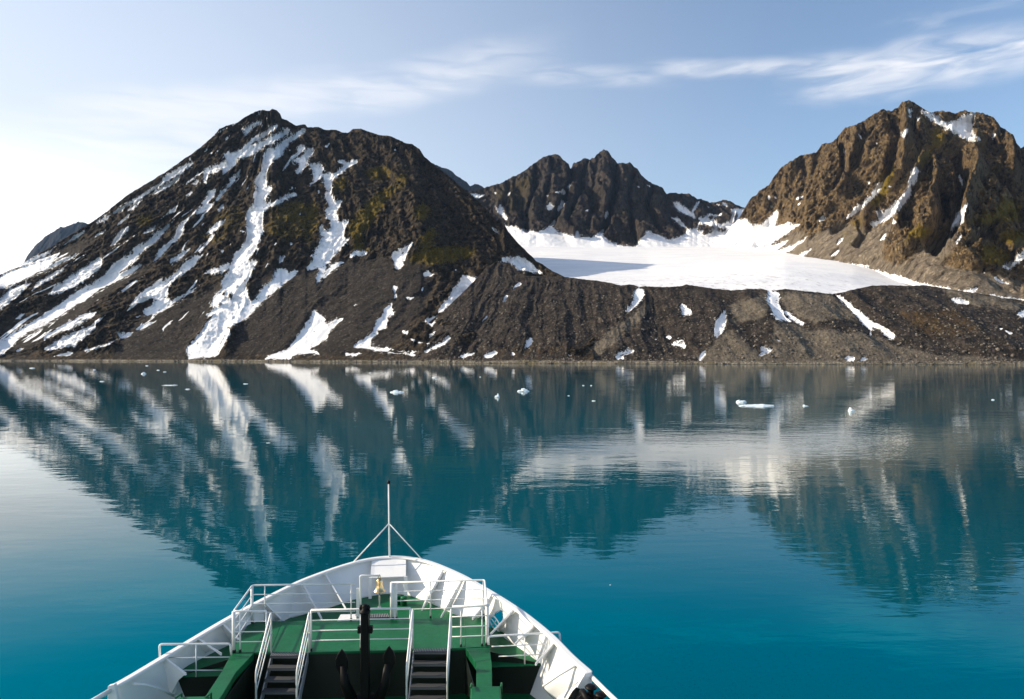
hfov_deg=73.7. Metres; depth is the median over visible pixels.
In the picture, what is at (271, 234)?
mountain
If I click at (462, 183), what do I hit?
distant ridge
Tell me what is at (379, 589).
bell
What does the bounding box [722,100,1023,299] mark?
mountain
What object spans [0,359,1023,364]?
beach
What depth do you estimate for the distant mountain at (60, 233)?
6398.85 m
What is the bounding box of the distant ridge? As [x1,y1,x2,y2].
[432,163,482,190]
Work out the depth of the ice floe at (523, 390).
243.00 m
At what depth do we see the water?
64.40 m
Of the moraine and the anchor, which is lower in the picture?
the anchor
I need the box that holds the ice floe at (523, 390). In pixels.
[517,388,528,391]
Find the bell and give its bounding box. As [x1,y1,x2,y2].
[373,576,384,607]
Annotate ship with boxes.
[92,480,616,698]
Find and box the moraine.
[385,262,1023,361]
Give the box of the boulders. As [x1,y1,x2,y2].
[0,277,1023,364]
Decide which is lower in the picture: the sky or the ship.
the ship
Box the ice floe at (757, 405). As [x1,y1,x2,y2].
[739,404,773,406]
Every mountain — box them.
[0,109,593,360]
[24,221,87,261]
[464,149,744,247]
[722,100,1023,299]
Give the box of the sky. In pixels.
[0,0,1023,273]
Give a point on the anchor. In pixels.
(365, 629)
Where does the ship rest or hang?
on the water
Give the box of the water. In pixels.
[0,361,1023,698]
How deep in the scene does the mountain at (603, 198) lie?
2213.57 m
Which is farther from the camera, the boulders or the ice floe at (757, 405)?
the boulders
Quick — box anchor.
[335,604,394,698]
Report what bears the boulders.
on the moraine

